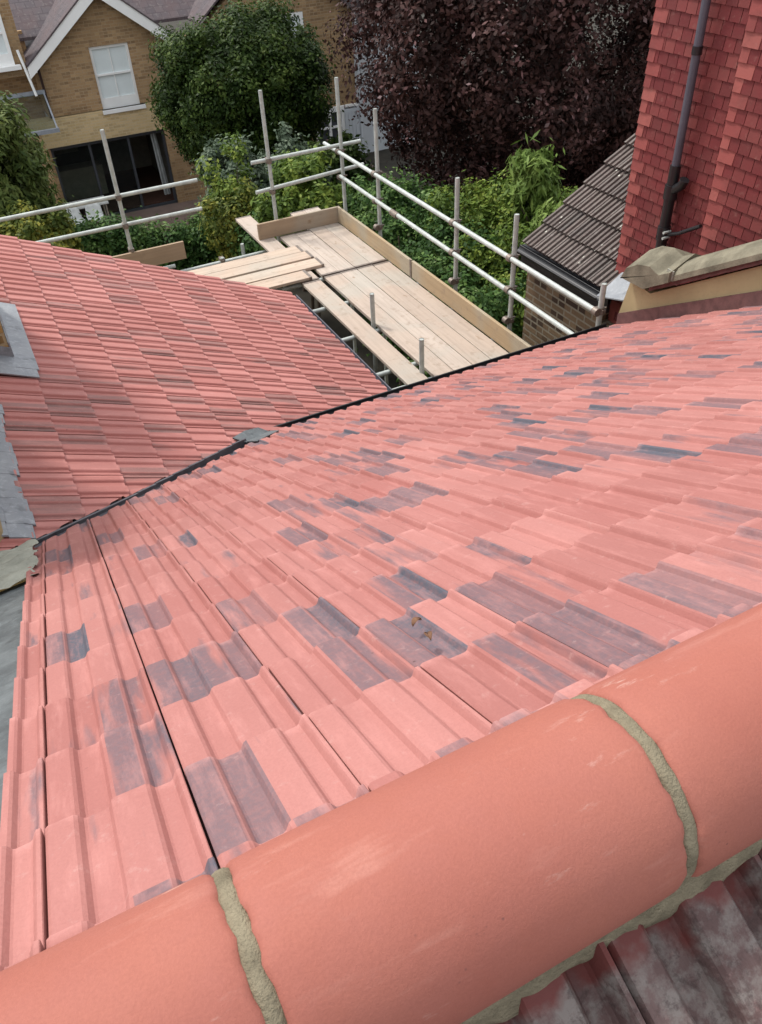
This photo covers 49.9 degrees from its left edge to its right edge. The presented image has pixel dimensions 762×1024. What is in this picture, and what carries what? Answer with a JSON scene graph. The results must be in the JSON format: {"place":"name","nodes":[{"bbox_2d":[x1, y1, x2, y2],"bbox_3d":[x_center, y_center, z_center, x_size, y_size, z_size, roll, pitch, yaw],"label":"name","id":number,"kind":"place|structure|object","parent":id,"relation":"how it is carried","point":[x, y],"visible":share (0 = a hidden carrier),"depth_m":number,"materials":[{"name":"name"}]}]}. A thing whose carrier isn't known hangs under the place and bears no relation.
{"place":"outdoors","nodes":[
{"label":"outdoors","id":0,"kind":"place"},
{"bbox_2d":[67,207,84,224],"bbox_3d":[-8.664,-8.234,23.398,0.488,0.855,0.524,-34,49,-31],"label":"garden chair","id":1,"kind":"object","parent":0,"point":[75,212],"visible":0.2,"depth_m":23.41,"materials":[{"name":"white plastic"}]},
{"bbox_2d":[85,203,102,223],"bbox_3d":[-8.229,-8.428,23.598,0.488,0.855,0.524,-12,41,-10],"label":"garden chair","id":2,"kind":"object","parent":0,"point":[89,208],"visible":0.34,"depth_m":23.59,"materials":[{"name":"white plastic"}]},
{"bbox_2d":[76,198,202,232],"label":"patio","id":3,"kind":"structure","parent":0,"point":[162,210],"depth_m":25.02,"materials":[{"name":"grey stone"}]},
{"bbox_2d":[63,195,108,218],"bbox_3d":[-8.752,-8.636,23.949,1.600,0.750,0.650,-20,43,-19],"label":"garden table","id":4,"kind":"object","parent":3,"relation":"on","point":[100,203],"visible":0.2,"depth_m":23.86,"materials":[{"name":"white plastic"}]},
{"bbox_2d":[0,235,761,1023],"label":"house","id":5,"kind":"structure","parent":0,"point":[270,753],"depth_m":1.62,"materials":[{"name":"red tile"}]},
{"bbox_2d":[0,520,19,584],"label":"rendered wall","id":6,"kind":"structure","parent":5,"relation":"on","point":[1,533],"depth_m":4.10,"materials":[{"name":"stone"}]},
{"bbox_2d":[0,302,39,377],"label":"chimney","id":7,"kind":"object","parent":5,"relation":"on","point":[17,357],"visible":0.97,"depth_m":5.85,"materials":[{"name":"grey metal"}]},
{"bbox_2d":[411,617,421,625],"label":"dry leaf","id":8,"kind":"object","parent":5,"relation":"on","point":[414,620],"visible":1,"depth_m":1.74,"materials":[{"name":"brown plant"}]},
{"bbox_2d":[424,631,431,639],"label":"dry leaf","id":9,"kind":"object","parent":5,"relation":"on","point":[428,634],"visible":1,"depth_m":1.65,"materials":[{"name":"brown plant"}]},
{"bbox_2d":[158,0,649,388],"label":"ground","id":10,"kind":"structure","parent":0,"point":[334,324],"depth_m":26.83,"materials":[{"name":"green plant"}]},
{"bbox_2d":[0,90,75,238],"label":"conifer","id":11,"kind":"object","parent":10,"relation":"on","point":[24,173],"visible":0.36,"depth_m":15.34,"materials":[{"name":"green plant"}]},
{"bbox_2d":[0,195,92,251],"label":"shrub","id":12,"kind":"object","parent":10,"relation":"on","point":[56,225],"visible":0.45,"depth_m":14.64,"materials":[{"name":"green plant"}]},
{"bbox_2d":[0,129,201,268],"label":"scaffold","id":13,"kind":"object","parent":10,"relation":"on","point":[166,253],"visible":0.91,"depth_m":10.48,"materials":[{"name":"metal"}]},
{"bbox_2d":[0,0,219,220],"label":"brick house","id":14,"kind":"structure","parent":10,"relation":"on","point":[74,73],"depth_m":22.94,"materials":[{"name":"brown brick"}]},
{"bbox_2d":[0,15,21,72],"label":"window","id":15,"kind":"structure","parent":14,"relation":"in","point":[7,63],"depth_m":21.40,"materials":[{"name":"white paint"}]},
{"bbox_2d":[50,129,177,218],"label":"folding doors","id":16,"kind":"structure","parent":14,"relation":"in","point":[127,137],"depth_m":24.24,"materials":[{"name":"black glass"}]},
{"bbox_2d":[88,42,145,114],"bbox_3d":[-7.392,-12.143,22.902,1.228,1.670,0.240,-20,43,-19],"label":"window","id":17,"kind":"structure","parent":14,"relation":"in","point":[112,65],"depth_m":22.94,"materials":[{"name":"white paint"}]},
{"bbox_2d":[48,188,253,269],"bbox_3d":[-4.853,-4.951,17.377,5.663,3.437,1.613,-20,43,-19],"label":"hedge","id":18,"kind":"object","parent":10,"relation":"on","point":[113,242],"visible":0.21,"depth_m":16.67,"materials":[{"name":"green plant"}]},
{"bbox_2d":[188,129,262,246],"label":"shrub","id":19,"kind":"object","parent":10,"relation":"on","point":[217,185],"visible":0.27,"depth_m":16.08,"materials":[{"name":"green plant"}]},
{"bbox_2d":[189,129,275,216],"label":"shrub","id":20,"kind":"object","parent":10,"relation":"on","point":[228,166],"visible":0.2,"depth_m":17.19,"materials":[{"name":"green plant"}]},
{"bbox_2d":[195,176,274,289],"bbox_3d":[-2.758,-4.854,16.785,1.678,3.876,1.484,-20,43,-19],"label":"shrub","id":21,"kind":"object","parent":10,"relation":"on","point":[232,210],"visible":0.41,"depth_m":15.82,"materials":[{"name":"green plant"}]},
{"bbox_2d":[145,0,344,181],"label":"tree","id":22,"kind":"object","parent":10,"relation":"on","point":[220,74],"visible":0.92,"depth_m":19.59,"materials":[{"name":"green plant"}]},
{"bbox_2d":[227,193,294,256],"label":"shrub","id":23,"kind":"object","parent":10,"relation":"on","point":[251,244],"visible":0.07,"depth_m":15.53,"materials":[{"name":"green plant"}]},
{"bbox_2d":[187,0,363,183],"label":"brick house","id":24,"kind":"structure","parent":10,"relation":"on","point":[316,13],"depth_m":24.78,"materials":[{"name":"brown brick"}]},
{"bbox_2d":[283,11,303,33],"bbox_3d":[-2.809,-13.951,24.431,1.150,1.600,0.090,-20,43,-19],"label":"window","id":25,"kind":"structure","parent":24,"relation":"in","point":[300,13],"depth_m":24.14,"materials":[{"name":"white paint"}]},
{"bbox_2d":[318,103,357,153],"bbox_3d":[-1.404,-12.198,26.775,1.500,2.000,0.200,-20,43,-19],"label":"glazed door","id":26,"kind":"structure","parent":24,"relation":"in","point":[333,132],"depth_m":26.40,"materials":[{"name":"white paint"}]},
{"bbox_2d":[254,121,335,291],"bbox_3d":[-1.897,-7.140,19.324,1.762,4.000,1.838,-20,43,-19],"label":"shrub","id":27,"kind":"object","parent":10,"relation":"on","point":[286,143],"visible":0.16,"depth_m":18.13,"materials":[{"name":"green plant"}]},
{"bbox_2d":[260,147,329,309],"bbox_3d":[-1.663,-5.785,17.672,1.362,4.055,1.444,13,43,18],"label":"shrub","id":28,"kind":"object","parent":10,"relation":"on","point":[277,175],"visible":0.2,"depth_m":16.52,"materials":[{"name":"green plant"}]},
{"bbox_2d":[250,142,350,317],"bbox_3d":[-1.334,-4.853,16.183,1.988,4.538,1.999,14,43,19],"label":"shrub","id":29,"kind":"object","parent":10,"relation":"on","point":[306,195],"visible":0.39,"depth_m":15.01,"materials":[{"name":"green plant"}]},
{"bbox_2d":[262,125,374,206],"bbox_3d":[-1.468,-7.945,20.832,3.401,3.234,2.509,-20,43,-19],"label":"shrub","id":30,"kind":"object","parent":10,"relation":"on","point":[353,152],"visible":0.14,"depth_m":20.07,"materials":[{"name":"green plant"}]},
{"bbox_2d":[326,139,400,184],"bbox_3d":[0.470,-7.800,21.603,0.170,1.850,9.000,-20,43,-19],"label":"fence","id":31,"kind":"object","parent":10,"relation":"on","point":[387,176],"visible":0.02,"depth_m":22.05,"materials":[{"name":"brown wood"}]},
{"bbox_2d":[336,164,427,239],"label":"shrub","id":32,"kind":"object","parent":10,"relation":"on","point":[357,199],"visible":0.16,"depth_m":15.30,"materials":[{"name":"green plant"}]},
{"bbox_2d":[345,0,418,152],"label":"rendered house","id":33,"kind":"structure","parent":10,"relation":"on","point":[368,134],"depth_m":28.08,"materials":[{"name":"paint"}]},
{"bbox_2d":[180,77,606,388],"bbox_3d":[-0.644,-1.198,10.378,3.849,6.436,6.242,-20,43,-19],"label":"scaffold","id":34,"kind":"object","parent":10,"relation":"on","point":[494,330],"visible":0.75,"depth_m":9.96,"materials":[{"name":"metal"}]},
{"bbox_2d":[187,245,302,274],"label":"scaffold board","id":35,"kind":"object","parent":34,"relation":"on","point":[248,260],"visible":0.54,"depth_m":10.70,"materials":[{"name":"wood"}]},
{"bbox_2d":[205,250,313,279],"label":"scaffold board","id":36,"kind":"object","parent":34,"relation":"on","point":[263,265],"visible":0.47,"depth_m":10.57,"materials":[{"name":"wood"}]},
{"bbox_2d":[226,257,323,283],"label":"scaffold board","id":37,"kind":"object","parent":34,"relation":"on","point":[311,264],"visible":0.45,"depth_m":10.42,"materials":[{"name":"wood"}]},
{"bbox_2d":[235,215,318,285],"bbox_3d":[-1.458,-3.606,11.155,0.236,0.042,2.541,-20,43,-19],"label":"scaffold board","id":38,"kind":"object","parent":34,"relation":"on","point":[248,224],"visible":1,"depth_m":11.36,"materials":[{"name":"wood"}]},
{"bbox_2d":[247,270,311,288],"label":"scaffold board","id":39,"kind":"object","parent":34,"relation":"on","point":[287,279],"visible":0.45,"depth_m":10.21,"materials":[{"name":"wood"}]},
{"bbox_2d":[279,233,338,278],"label":"scaffold board","id":40,"kind":"object","parent":34,"relation":"on","point":[294,239],"visible":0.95,"depth_m":10.98,"materials":[{"name":"wood"}]},
{"bbox_2d":[295,230,354,272],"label":"scaffold board","id":41,"kind":"object","parent":34,"relation":"on","point":[327,253],"visible":0.99,"depth_m":10.94,"materials":[{"name":"wood"}]},
{"bbox_2d":[290,210,370,267],"bbox_3d":[-0.735,-3.792,11.326,0.222,0.043,2.239,-20,43,-19],"label":"scaffold board","id":42,"kind":"object","parent":34,"relation":"on","point":[347,253],"visible":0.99,"depth_m":11.05,"materials":[{"name":"wood"}]},
{"bbox_2d":[304,207,386,264],"bbox_3d":[-0.536,-3.871,11.407,0.230,0.041,2.259,-20,43,-19],"label":"scaffold board","id":43,"kind":"object","parent":34,"relation":"on","point":[356,244],"visible":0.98,"depth_m":11.13,"materials":[{"name":"wood"}]},
{"bbox_2d":[302,279,427,384],"bbox_3d":[0.025,-1.757,8.888,0.238,0.042,3.963,-20,43,-19],"label":"scaffold board","id":44,"kind":"object","parent":34,"relation":"on","point":[397,363],"visible":0.56,"depth_m":9.14,"materials":[{"name":"wood"}]},
{"bbox_2d":[324,273,452,376],"bbox_3d":[0.288,-1.865,8.998,0.224,0.044,3.998,-20,43,-19],"label":"scaffold board","id":45,"kind":"object","parent":34,"relation":"on","point":[400,336],"visible":0.54,"depth_m":9.25,"materials":[{"name":"wood"}]},
{"bbox_2d":[340,268,471,369],"bbox_3d":[0.489,-1.941,9.076,0.226,0.044,4.010,-20,43,-19],"label":"scaffold board","id":46,"kind":"object","parent":34,"relation":"on","point":[445,353],"visible":0.55,"depth_m":9.32,"materials":[{"name":"wood"}]},
{"bbox_2d":[356,265,489,364],"bbox_3d":[0.694,-2.015,9.151,0.220,0.043,4.009,-20,43,-19],"label":"scaffold board","id":47,"kind":"object","parent":34,"relation":"on","point":[449,336],"visible":0.55,"depth_m":9.40,"materials":[{"name":"wood"}]},
{"bbox_2d":[373,261,507,358],"bbox_3d":[0.901,-2.086,9.219,0.228,0.041,3.996,-20,43,-19],"label":"scaffold board","id":48,"kind":"object","parent":34,"relation":"on","point":[469,332],"visible":0.54,"depth_m":9.48,"materials":[{"name":"wood"}]},
{"bbox_2d":[336,166,526,386],"bbox_3d":[1.027,-3.631,14.889,2.857,4.160,5.502,-20,43,-19],"label":"hedge","id":49,"kind":"object","parent":10,"relation":"on","point":[414,245],"visible":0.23,"depth_m":13.81,"materials":[{"name":"green plant"}]},
{"bbox_2d":[419,180,532,244],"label":"hedge","id":50,"kind":"object","parent":10,"relation":"on","point":[453,194],"visible":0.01,"depth_m":17.82,"materials":[{"name":"green plant"}]},
{"bbox_2d":[321,0,655,208],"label":"beech tree","id":51,"kind":"object","parent":10,"relation":"on","point":[584,129],"visible":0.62,"depth_m":15.97,"materials":[{"name":"purple plant"}]},
{"bbox_2d":[411,168,578,338],"bbox_3d":[2.754,-3.303,14.113,2.913,4.523,4.958,-20,43,-19],"label":"hedge","id":52,"kind":"object","parent":10,"relation":"on","point":[486,206],"visible":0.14,"depth_m":13.60,"materials":[{"name":"green plant"}]},
{"bbox_2d":[499,130,575,241],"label":"bamboo","id":53,"kind":"object","parent":10,"relation":"on","point":[536,183],"visible":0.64,"depth_m":12.88,"materials":[{"name":"green plant"}]},
{"bbox_2d":[521,192,568,244],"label":"bamboo","id":54,"kind":"object","parent":10,"relation":"on","point":[545,211],"visible":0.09,"depth_m":12.54,"materials":[{"name":"green plant"}]},
{"bbox_2d":[511,133,635,345],"bbox_3d":[3.730,-1.409,10.147,3.920,6.692,2.220,-20,43,-19],"label":"brick extension","id":55,"kind":"object","parent":10,"relation":"on","point":[572,243],"visible":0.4,"depth_m":8.65,"materials":[{"name":"brown tile"}]},
{"bbox_2d":[608,0,761,323],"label":"tile hung house","id":56,"kind":"structure","parent":0,"point":[695,182],"depth_m":6.56,"materials":[{"name":"tile"}]},
{"bbox_2d":[616,239,761,323],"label":"parapet wall","id":57,"kind":"structure","parent":56,"relation":"attached to","point":[654,276],"depth_m":6.39,"materials":[{"name":"beige stone"}]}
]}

